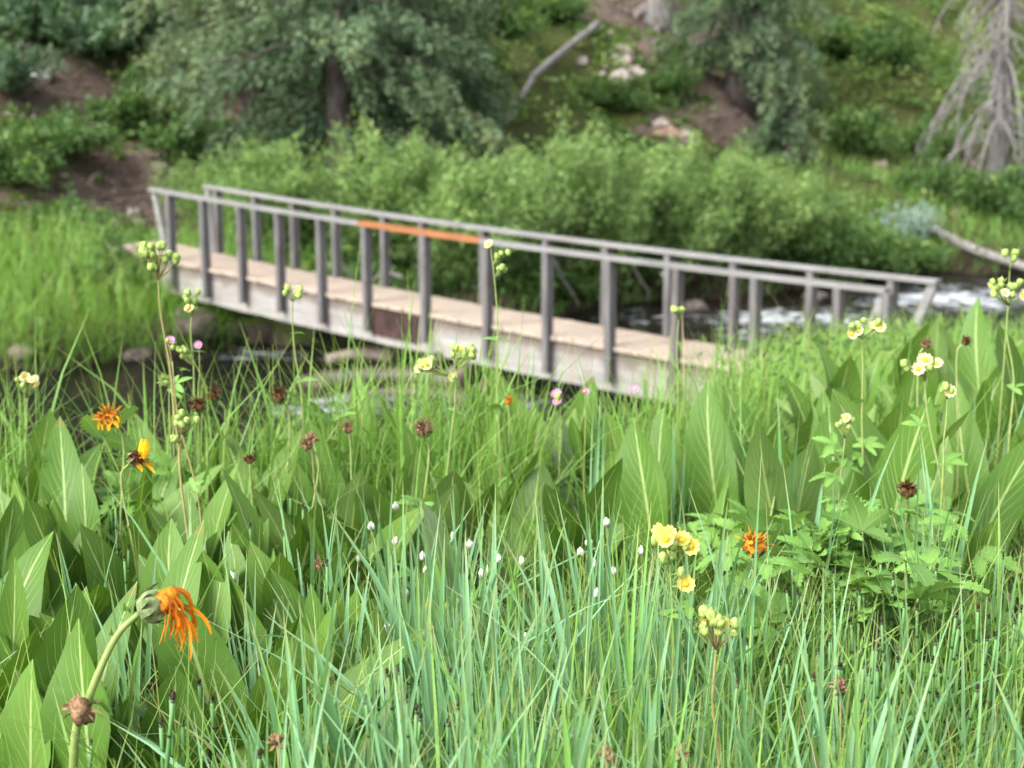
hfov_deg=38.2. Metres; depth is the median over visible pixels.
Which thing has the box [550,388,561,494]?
pink flower
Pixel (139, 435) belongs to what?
broad leaf plant
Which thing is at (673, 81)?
leafy bush
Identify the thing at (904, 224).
sage shrub
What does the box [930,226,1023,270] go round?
bleached log
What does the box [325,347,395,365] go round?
drift log
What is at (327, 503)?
broad leaf plant
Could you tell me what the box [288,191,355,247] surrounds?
willow bush
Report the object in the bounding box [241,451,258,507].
withered flower
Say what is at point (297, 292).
cinquefoil
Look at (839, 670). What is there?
horsetail
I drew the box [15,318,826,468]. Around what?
bank edge grass
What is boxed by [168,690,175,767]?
horsetail
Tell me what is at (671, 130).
rock
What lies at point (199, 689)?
horsetail
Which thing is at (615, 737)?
toothed leaf plant
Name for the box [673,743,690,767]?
seed head stalk
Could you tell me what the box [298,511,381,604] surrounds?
broad leaf plant
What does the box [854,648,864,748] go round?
horsetail
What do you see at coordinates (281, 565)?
broad leaf plant
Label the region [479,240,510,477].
cinquefoil
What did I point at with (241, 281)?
footbridge
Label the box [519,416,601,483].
broad leaf plant
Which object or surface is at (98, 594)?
broad leaf plant
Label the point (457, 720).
horsetail
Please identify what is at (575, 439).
broad leaf plant
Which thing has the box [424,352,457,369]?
drift log
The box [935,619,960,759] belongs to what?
horsetail
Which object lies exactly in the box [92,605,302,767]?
broad leaf plant
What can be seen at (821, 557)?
toothed leaf plant
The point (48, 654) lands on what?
broad leaf plant
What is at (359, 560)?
white fluffy flower
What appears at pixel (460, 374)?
drift log
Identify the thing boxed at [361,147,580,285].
willow bush
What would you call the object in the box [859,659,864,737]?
horsetail
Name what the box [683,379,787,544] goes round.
broad leaf plant
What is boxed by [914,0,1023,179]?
dead tree
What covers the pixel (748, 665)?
horsetail
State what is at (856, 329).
cinquefoil
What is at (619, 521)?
broad leaf plant
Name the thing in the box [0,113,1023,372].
bank grass
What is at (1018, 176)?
leafy bush
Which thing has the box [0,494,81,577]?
broad leaf plant
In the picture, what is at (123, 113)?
leafy bush
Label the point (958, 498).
broad leaf plant
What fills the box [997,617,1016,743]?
horsetail
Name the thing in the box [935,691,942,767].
horsetail
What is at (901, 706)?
horsetail
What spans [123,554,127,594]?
horsetail
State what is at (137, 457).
withered flower
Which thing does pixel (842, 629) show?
broad leaf plant
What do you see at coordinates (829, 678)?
horsetail
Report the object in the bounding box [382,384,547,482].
broad leaf plant
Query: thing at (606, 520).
white fluffy flower
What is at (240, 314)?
rock
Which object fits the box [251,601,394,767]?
broad leaf plant
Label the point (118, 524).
horsetail
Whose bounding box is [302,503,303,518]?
horsetail
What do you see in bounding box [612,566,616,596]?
white fluffy flower
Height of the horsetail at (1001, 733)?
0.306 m
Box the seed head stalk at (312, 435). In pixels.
[304,431,319,493]
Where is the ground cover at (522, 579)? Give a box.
[102,403,1022,767]
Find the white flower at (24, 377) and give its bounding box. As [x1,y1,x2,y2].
[14,371,39,497]
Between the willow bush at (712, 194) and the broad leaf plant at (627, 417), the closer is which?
the broad leaf plant at (627, 417)
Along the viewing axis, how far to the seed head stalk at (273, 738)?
1.92 m
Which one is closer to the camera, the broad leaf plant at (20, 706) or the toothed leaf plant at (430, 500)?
the broad leaf plant at (20, 706)
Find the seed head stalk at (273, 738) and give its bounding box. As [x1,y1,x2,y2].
[266,732,285,767]
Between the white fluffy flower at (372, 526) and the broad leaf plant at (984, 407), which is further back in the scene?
the broad leaf plant at (984, 407)
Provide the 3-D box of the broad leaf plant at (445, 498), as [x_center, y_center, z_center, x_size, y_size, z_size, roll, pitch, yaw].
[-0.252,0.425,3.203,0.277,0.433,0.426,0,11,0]
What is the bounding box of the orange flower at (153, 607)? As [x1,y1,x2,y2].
[61,583,211,767]
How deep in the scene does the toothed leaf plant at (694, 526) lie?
3.29 m
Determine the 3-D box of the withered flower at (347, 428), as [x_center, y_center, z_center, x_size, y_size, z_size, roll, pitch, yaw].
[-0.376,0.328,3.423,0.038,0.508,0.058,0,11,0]
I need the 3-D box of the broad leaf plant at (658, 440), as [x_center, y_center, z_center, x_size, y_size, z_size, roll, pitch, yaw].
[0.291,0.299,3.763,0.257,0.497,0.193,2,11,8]
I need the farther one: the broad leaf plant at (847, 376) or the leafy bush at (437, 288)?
the leafy bush at (437, 288)
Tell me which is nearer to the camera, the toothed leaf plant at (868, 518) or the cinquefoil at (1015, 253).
the toothed leaf plant at (868, 518)
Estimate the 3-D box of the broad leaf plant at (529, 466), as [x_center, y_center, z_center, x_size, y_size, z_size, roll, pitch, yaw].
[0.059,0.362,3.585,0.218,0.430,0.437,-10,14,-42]
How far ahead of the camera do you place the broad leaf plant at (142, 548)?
3.06 m
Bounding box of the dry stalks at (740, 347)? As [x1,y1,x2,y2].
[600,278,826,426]
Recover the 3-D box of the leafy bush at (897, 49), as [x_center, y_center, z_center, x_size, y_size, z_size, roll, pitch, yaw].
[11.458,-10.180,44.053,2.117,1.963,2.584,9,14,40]
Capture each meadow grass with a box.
[0,242,1023,767]
[679,293,1023,440]
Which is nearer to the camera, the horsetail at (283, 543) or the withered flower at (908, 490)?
the horsetail at (283, 543)
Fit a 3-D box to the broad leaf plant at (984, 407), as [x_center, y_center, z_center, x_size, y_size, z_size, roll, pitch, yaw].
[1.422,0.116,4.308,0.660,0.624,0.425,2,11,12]
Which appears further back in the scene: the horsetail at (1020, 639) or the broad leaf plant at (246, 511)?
the broad leaf plant at (246, 511)
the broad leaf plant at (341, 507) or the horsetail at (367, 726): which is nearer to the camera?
the horsetail at (367, 726)
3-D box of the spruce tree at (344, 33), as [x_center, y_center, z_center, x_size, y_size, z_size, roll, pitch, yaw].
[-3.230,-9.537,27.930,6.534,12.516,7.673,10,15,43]
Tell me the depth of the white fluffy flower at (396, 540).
3.15 m
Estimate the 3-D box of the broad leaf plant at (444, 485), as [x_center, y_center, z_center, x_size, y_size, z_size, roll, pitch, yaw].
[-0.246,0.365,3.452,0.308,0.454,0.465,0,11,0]
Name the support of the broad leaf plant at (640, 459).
on the ground at (566, 66)
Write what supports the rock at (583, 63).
on the ground at (566, 66)
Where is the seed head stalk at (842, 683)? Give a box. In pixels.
[828,676,848,762]
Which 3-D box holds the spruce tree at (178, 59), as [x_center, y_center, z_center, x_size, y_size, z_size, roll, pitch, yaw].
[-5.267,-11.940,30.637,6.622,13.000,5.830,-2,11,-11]
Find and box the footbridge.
[108,185,941,404]
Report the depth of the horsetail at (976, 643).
2.38 m
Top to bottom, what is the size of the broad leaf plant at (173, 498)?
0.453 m
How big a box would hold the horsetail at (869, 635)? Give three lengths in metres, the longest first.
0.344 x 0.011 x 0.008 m
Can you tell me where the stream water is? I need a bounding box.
[0,271,1023,494]
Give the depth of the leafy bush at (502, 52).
36.11 m
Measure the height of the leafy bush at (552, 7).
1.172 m
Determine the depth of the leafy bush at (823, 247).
29.52 m
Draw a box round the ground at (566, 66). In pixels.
[0,0,1023,702]
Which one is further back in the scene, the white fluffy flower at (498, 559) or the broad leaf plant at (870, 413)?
the broad leaf plant at (870, 413)
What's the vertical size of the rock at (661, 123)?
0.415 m
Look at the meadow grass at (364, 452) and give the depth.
3.36 m
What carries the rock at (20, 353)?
on the ground at (566, 66)
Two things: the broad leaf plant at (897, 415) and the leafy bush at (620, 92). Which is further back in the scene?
the leafy bush at (620, 92)
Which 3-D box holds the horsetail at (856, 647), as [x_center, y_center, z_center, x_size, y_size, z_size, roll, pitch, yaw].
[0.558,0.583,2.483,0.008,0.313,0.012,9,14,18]
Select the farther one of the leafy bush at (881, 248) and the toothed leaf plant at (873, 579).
the leafy bush at (881, 248)
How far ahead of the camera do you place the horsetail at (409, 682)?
2.37 m
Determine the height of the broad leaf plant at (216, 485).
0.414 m
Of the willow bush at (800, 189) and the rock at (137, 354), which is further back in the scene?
the willow bush at (800, 189)
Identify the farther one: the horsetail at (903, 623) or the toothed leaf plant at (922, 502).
the toothed leaf plant at (922, 502)
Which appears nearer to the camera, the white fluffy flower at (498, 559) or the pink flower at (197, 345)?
the white fluffy flower at (498, 559)
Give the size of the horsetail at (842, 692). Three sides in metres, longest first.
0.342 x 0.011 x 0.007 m
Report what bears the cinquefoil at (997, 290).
on the ground at (566, 66)
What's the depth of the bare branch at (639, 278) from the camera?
27.27 m
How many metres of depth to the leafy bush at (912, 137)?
39.77 m
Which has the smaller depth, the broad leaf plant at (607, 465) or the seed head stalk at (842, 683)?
the seed head stalk at (842, 683)
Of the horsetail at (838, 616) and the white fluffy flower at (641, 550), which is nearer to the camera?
the horsetail at (838, 616)
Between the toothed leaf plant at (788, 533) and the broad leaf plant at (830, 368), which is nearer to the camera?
the toothed leaf plant at (788, 533)
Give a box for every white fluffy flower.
[356,555,361,581]
[367,521,374,564]
[392,536,398,586]
[393,502,398,510]
[420,551,424,567]
[466,539,481,638]
[478,569,482,643]
[496,553,503,621]
[519,556,527,629]
[577,547,582,569]
[580,539,592,608]
[594,587,600,605]
[604,517,613,582]
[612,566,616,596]
[639,545,643,579]
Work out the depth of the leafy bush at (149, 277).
22.92 m
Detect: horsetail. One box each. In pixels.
[88,738,92,767]
[109,505,115,551]
[112,492,122,544]
[114,501,118,552]
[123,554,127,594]
[124,679,127,699]
[127,545,129,574]
[146,684,150,708]
[147,497,150,530]
[158,717,164,767]
[164,691,175,767]
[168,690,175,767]
[180,719,185,766]
[197,678,202,709]
[210,694,216,767]
[249,522,251,541]
[256,748,262,767]
[283,529,285,555]
[289,493,291,522]
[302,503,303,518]
[325,558,328,611]
[357,566,360,585]
[364,695,372,765]
[385,668,397,767]
[398,667,399,710]
[398,719,400,767]
[405,693,410,763]
[408,658,410,743]
[413,703,417,767]
[417,678,420,755]
[418,712,422,750]
[419,670,422,763]
[440,667,451,767]
[446,718,449,767]
[455,700,458,767]
[728,678,738,757]
[745,637,755,763]
[774,617,788,751]
[778,659,783,750]
[785,584,802,758]
[785,657,792,767]
[790,555,794,711]
[794,613,805,767]
[796,588,800,685]
[798,647,803,755]
[804,575,807,641]
[805,672,815,767]
[810,596,820,652]
[816,648,818,671]
[826,634,831,733]
[831,568,833,696]
[837,579,839,618]
[837,662,840,717]
[840,662,846,748]
[846,645,857,711]
[849,616,854,693]
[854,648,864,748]
[856,587,860,680]
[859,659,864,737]
[862,667,871,766]
[863,637,867,687]
[865,640,874,764]
[867,642,878,730]
[868,614,870,666]
[876,663,878,765]
[878,610,889,665]
[880,617,886,767]
[880,653,885,709]
[886,572,894,673]
[886,586,894,697]
[891,647,898,745]
[894,600,904,718]
[894,655,899,735]
[895,659,908,764]
[915,602,918,767]
[919,563,938,672]
[922,655,933,765]
[927,636,936,764]
[934,666,940,751]
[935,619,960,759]
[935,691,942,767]
[941,609,957,736]
[945,596,962,760]
[949,671,953,766]
[958,683,978,767]
[970,603,979,758]
[978,630,997,767]
[980,627,982,699]
[982,634,989,697]
[994,553,1004,634]
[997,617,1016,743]
[997,691,1007,761]
[1003,604,1022,764]
[1013,629,1021,686]
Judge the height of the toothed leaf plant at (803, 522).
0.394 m
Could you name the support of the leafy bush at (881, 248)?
on the ground at (566, 66)
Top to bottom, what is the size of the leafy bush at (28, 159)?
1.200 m
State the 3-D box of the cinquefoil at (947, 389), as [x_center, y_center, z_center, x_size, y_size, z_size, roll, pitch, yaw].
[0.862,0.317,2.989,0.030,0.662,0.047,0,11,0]
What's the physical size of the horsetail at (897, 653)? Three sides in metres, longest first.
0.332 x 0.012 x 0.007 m
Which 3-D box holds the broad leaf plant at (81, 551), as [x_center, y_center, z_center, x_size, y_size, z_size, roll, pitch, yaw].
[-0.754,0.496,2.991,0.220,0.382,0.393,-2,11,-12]
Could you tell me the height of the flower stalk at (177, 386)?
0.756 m
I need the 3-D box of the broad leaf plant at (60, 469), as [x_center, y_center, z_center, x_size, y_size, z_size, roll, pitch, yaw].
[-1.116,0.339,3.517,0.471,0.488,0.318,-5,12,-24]
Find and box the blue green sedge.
[0,367,1023,767]
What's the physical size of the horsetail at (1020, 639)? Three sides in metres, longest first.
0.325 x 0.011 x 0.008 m
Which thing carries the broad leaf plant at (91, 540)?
on the ground at (566, 66)
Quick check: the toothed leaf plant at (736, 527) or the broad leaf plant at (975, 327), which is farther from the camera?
the broad leaf plant at (975, 327)
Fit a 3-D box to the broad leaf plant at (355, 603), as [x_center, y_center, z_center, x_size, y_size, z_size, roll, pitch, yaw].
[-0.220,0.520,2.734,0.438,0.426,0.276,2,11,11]
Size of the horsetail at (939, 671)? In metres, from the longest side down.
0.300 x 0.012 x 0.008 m
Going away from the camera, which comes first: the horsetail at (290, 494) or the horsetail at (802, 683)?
the horsetail at (802, 683)
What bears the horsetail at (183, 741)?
on the ground at (566, 66)
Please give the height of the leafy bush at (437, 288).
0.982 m
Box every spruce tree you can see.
[116,0,396,115]
[140,0,514,199]
[318,0,524,133]
[649,0,837,118]
[733,57,838,170]
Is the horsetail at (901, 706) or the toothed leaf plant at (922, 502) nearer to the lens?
the horsetail at (901, 706)
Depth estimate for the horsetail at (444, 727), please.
2.26 m
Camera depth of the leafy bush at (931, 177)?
35.88 m
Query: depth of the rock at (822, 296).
27.87 m
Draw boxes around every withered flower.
[91,403,124,558]
[120,439,154,573]
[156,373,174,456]
[188,394,208,503]
[204,384,226,475]
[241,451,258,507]
[270,382,290,513]
[297,435,319,508]
[314,555,325,574]
[339,419,354,479]
[411,415,438,505]
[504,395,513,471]
[734,526,775,668]
[763,473,775,515]
[894,477,920,578]
[916,335,933,407]
[955,335,972,533]
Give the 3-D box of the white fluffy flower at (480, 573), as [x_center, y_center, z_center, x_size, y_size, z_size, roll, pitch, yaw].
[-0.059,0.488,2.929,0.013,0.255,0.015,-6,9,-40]
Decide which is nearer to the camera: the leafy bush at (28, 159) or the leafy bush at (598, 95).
the leafy bush at (28, 159)
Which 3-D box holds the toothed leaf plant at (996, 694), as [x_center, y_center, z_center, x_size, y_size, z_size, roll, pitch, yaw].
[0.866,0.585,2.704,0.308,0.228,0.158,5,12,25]
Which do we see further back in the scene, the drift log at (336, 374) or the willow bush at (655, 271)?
the willow bush at (655, 271)
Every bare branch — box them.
[342,261,353,280]
[373,272,403,281]
[554,259,578,306]
[631,264,648,300]
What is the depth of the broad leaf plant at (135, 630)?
2.53 m
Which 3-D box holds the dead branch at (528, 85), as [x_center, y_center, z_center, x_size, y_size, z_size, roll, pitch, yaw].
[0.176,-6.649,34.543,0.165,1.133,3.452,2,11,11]
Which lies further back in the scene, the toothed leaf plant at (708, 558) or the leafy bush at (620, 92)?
the leafy bush at (620, 92)
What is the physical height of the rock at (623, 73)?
0.585 m
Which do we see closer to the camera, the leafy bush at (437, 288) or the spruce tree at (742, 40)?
the leafy bush at (437, 288)
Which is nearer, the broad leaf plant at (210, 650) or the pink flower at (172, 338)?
the broad leaf plant at (210, 650)
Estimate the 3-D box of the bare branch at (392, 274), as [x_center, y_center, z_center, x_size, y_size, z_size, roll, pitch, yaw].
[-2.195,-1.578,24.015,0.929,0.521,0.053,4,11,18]
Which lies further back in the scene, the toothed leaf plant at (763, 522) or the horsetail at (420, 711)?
the toothed leaf plant at (763, 522)
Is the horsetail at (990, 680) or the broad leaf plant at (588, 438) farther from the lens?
the broad leaf plant at (588, 438)
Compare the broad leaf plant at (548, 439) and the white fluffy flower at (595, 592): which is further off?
the broad leaf plant at (548, 439)
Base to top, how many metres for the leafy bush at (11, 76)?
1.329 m
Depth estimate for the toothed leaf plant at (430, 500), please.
3.30 m
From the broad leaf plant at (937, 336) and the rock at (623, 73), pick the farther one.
the rock at (623, 73)
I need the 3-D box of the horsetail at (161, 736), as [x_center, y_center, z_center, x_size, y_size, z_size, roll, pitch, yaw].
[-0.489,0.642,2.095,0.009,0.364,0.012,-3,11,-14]
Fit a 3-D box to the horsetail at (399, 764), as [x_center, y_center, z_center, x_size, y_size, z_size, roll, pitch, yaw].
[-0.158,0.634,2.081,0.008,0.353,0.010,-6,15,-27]
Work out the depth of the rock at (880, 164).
38.80 m
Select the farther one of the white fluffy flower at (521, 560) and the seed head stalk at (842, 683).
the white fluffy flower at (521, 560)
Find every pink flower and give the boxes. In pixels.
[166,336,174,458]
[193,340,201,494]
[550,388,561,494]
[581,386,589,503]
[630,385,638,421]
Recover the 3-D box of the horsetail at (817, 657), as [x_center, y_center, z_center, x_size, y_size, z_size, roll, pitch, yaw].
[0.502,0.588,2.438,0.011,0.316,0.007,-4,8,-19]
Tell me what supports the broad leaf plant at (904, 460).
on the ground at (566, 66)
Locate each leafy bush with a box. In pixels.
[0,0,96,42]
[0,35,68,93]
[0,101,133,157]
[0,120,68,187]
[3,190,125,234]
[27,0,188,58]
[57,226,148,297]
[72,0,191,40]
[73,60,179,139]
[110,264,183,303]
[128,86,236,167]
[330,265,379,284]
[391,249,461,297]
[453,21,512,78]
[457,0,546,38]
[504,0,601,19]
[553,266,624,300]
[562,73,611,104]
[583,71,656,111]
[640,48,706,101]
[646,37,721,65]
[769,186,876,274]
[790,13,891,56]
[812,101,908,154]
[840,226,919,274]
[852,10,933,74]
[881,113,983,155]
[884,140,969,204]
[886,231,959,269]
[941,163,1023,218]
[976,153,1023,199]
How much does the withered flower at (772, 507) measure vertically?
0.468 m
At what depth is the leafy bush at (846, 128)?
38.92 m
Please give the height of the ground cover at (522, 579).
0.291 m
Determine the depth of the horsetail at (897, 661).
2.37 m
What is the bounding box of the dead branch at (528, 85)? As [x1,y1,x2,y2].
[504,76,535,124]
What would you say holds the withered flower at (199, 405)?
on the ground at (566, 66)
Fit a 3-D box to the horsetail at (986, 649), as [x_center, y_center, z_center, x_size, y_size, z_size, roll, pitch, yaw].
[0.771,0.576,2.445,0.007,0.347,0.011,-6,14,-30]
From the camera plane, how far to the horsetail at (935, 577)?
2.55 m
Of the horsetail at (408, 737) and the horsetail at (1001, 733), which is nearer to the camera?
the horsetail at (408, 737)
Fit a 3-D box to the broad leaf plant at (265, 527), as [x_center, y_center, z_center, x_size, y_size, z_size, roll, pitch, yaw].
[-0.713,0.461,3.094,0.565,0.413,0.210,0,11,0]
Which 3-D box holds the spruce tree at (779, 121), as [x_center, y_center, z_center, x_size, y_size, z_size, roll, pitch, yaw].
[7.046,-6.560,37.458,2.779,3.344,2.596,0,11,0]
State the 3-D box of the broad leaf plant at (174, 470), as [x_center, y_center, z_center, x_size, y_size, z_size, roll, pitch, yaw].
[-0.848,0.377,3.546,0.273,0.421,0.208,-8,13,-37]
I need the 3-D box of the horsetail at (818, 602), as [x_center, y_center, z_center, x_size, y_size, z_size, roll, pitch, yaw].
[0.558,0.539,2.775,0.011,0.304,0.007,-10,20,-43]
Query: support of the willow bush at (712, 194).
on the ground at (566, 66)
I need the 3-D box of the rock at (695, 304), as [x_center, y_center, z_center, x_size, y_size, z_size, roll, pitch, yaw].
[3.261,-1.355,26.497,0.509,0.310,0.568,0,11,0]
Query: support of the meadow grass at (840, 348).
on the ground at (566, 66)
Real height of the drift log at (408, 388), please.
0.327 m
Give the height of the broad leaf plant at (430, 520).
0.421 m
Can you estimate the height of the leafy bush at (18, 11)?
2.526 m
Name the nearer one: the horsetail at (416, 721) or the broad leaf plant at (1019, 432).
the horsetail at (416, 721)
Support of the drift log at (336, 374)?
in the stream water
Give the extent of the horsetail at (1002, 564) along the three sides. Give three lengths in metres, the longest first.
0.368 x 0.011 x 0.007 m
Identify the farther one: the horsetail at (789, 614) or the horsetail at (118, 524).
the horsetail at (118, 524)
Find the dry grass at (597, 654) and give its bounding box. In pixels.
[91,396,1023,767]
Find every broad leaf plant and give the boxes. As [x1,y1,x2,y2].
[0,409,56,497]
[0,464,119,555]
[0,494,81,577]
[0,520,250,700]
[0,531,114,653]
[0,602,159,688]
[0,628,41,711]
[0,659,217,767]
[1,499,61,578]
[15,443,126,510]
[23,484,139,621]
[28,583,145,640]
[33,584,141,767]
[38,416,138,524]
[38,618,265,767]
[71,582,100,636]
[78,541,186,558]
[80,484,205,609]
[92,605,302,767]
[93,446,186,554]
[93,581,154,717]
[96,463,237,559]
[104,541,395,718]
[111,555,396,722]
[121,507,228,578]
[121,568,433,763]
[125,415,162,487]
[127,583,354,767]
[136,458,224,534]
[137,518,384,635]
[138,501,334,584]
[150,550,231,617]
[176,427,313,527]
[177,440,286,526]
[181,417,234,509]
[206,496,268,564]
[221,467,486,637]
[251,549,298,665]
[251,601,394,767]
[253,422,295,510]
[253,429,333,526]
[269,470,421,568]
[297,418,345,513]
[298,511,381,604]
[302,583,378,698]
[304,372,464,489]
[322,535,491,694]
[327,446,436,523]
[330,520,358,589]
[334,470,471,569]
[344,483,458,602]
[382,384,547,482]
[388,422,505,597]
[424,503,460,617]
[430,397,591,499]
[432,405,552,476]
[464,457,622,612]
[474,415,577,519]
[485,450,625,597]
[488,366,597,441]
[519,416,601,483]
[523,419,604,567]
[544,445,620,512]
[574,406,676,516]
[601,409,694,523]
[611,487,688,586]
[615,418,676,613]
[619,403,647,436]
[649,424,850,653]
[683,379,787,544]
[722,376,811,455]
[725,388,830,506]
[774,595,881,716]
[775,338,988,446]
[775,355,940,427]
[786,399,875,465]
[788,355,940,454]
[810,321,945,425]
[812,390,969,510]
[830,388,1023,600]
[876,297,993,400]
[883,324,1023,467]
[883,360,1002,434]
[884,347,944,424]
[909,312,994,381]
[936,433,993,545]
[939,383,1021,584]
[944,347,1017,426]
[1004,416,1023,582]
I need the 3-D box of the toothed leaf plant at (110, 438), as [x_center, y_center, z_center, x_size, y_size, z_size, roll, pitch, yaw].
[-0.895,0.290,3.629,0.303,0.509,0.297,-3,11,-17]
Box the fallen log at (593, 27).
[529,20,601,77]
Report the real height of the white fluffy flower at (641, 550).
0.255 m
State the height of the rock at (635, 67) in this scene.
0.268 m
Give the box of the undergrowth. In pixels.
[0,0,1023,350]
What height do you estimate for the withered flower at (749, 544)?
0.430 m
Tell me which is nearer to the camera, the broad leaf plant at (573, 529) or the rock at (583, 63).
the broad leaf plant at (573, 529)
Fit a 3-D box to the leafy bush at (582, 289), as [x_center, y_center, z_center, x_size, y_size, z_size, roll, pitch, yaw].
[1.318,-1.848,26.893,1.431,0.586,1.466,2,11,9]
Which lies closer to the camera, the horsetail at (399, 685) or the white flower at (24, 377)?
the horsetail at (399, 685)
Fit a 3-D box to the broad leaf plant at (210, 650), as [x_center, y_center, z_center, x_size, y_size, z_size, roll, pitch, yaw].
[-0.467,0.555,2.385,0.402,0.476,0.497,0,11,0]
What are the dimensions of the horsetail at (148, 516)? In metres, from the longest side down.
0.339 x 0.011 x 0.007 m
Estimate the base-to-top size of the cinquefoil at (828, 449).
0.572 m
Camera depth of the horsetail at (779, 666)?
2.41 m
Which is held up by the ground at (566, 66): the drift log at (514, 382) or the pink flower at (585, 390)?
the pink flower at (585, 390)
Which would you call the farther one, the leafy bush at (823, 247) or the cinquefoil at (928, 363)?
the leafy bush at (823, 247)
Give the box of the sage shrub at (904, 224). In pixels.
[866,197,947,243]
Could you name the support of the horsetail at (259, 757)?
on the ground at (566, 66)
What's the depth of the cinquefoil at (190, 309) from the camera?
3.63 m
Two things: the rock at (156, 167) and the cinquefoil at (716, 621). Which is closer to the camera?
the cinquefoil at (716, 621)
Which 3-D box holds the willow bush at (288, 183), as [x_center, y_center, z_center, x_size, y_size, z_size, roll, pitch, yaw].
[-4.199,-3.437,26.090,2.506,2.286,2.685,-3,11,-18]
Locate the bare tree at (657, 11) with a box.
[625,0,691,40]
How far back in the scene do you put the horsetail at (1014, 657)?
2.37 m
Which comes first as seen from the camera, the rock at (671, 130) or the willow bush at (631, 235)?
the willow bush at (631, 235)
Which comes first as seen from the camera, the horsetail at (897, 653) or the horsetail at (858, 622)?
the horsetail at (897, 653)
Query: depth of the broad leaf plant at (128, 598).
2.48 m
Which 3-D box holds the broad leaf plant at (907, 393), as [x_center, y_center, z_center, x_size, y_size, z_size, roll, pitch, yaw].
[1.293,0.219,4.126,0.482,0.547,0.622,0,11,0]
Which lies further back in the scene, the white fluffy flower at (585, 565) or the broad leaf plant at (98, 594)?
the white fluffy flower at (585, 565)
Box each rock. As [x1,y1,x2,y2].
[8,343,34,362]
[31,70,53,82]
[119,348,156,360]
[127,208,143,217]
[149,161,168,173]
[174,307,222,343]
[202,302,248,318]
[217,318,246,343]
[238,313,314,342]
[268,320,318,345]
[297,374,328,387]
[576,56,588,62]
[576,60,588,65]
[598,71,605,75]
[608,68,636,85]
[619,47,634,55]
[628,65,640,70]
[633,69,646,77]
[652,117,671,128]
[653,126,680,141]
[679,130,695,141]
[684,299,708,310]
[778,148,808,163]
[801,290,828,301]
[873,160,887,171]
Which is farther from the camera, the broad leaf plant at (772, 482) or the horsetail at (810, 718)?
the broad leaf plant at (772, 482)
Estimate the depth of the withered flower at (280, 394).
3.56 m
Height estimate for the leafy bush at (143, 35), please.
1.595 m
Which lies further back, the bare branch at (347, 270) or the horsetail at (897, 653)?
the bare branch at (347, 270)
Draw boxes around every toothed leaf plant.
[79,405,186,514]
[274,390,355,471]
[385,563,484,617]
[396,493,491,559]
[591,717,642,767]
[664,512,734,586]
[682,550,839,726]
[695,547,841,663]
[697,499,795,597]
[715,511,850,643]
[723,503,871,630]
[735,513,887,651]
[736,529,870,665]
[758,529,897,663]
[767,507,867,603]
[777,530,901,647]
[814,493,963,609]
[818,490,957,614]
[821,558,989,697]
[827,552,974,676]
[843,546,969,691]
[852,526,1021,632]
[888,505,1000,637]
[899,656,1018,713]
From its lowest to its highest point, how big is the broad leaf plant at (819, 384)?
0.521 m
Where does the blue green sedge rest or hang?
on the ground at (566, 66)
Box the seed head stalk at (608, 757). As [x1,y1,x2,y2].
[597,745,617,767]
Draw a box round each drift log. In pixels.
[319,366,473,388]
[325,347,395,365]
[349,384,469,408]
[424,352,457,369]
[442,362,486,387]
[456,376,516,398]
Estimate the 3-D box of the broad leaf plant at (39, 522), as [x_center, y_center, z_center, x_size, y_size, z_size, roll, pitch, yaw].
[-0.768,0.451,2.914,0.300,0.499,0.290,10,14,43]
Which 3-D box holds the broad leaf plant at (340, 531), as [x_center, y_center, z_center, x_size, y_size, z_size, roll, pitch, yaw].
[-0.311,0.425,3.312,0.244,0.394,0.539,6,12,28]
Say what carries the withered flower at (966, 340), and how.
on the ground at (566, 66)
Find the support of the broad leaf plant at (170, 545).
on the ground at (566, 66)
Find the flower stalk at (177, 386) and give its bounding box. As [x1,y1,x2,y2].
[165,338,204,551]
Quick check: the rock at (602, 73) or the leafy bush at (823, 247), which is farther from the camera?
the rock at (602, 73)
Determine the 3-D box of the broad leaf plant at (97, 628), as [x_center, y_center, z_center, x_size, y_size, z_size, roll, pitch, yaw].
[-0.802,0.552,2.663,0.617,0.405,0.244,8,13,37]
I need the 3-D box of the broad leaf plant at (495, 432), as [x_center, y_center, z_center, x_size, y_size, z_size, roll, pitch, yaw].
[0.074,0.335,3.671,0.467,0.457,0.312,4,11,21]
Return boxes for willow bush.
[147,150,275,231]
[200,124,346,249]
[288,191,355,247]
[306,103,441,270]
[330,131,516,267]
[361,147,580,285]
[446,133,580,283]
[483,102,641,281]
[560,111,673,287]
[623,164,737,289]
[634,117,778,283]
[672,146,827,270]
[748,167,863,259]
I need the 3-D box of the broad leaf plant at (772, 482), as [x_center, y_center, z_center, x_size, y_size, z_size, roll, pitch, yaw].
[0.526,0.333,3.238,0.272,0.586,0.522,8,13,36]
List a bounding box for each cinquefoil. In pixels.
[136,240,185,481]
[170,409,203,539]
[171,288,205,474]
[282,282,317,430]
[414,343,477,498]
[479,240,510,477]
[650,522,699,722]
[670,305,684,423]
[687,604,738,767]
[809,413,861,511]
[835,317,885,475]
[900,352,975,548]
[939,382,955,542]
[987,276,1023,586]
[995,248,1019,466]
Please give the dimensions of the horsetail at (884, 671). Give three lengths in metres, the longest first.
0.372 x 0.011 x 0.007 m

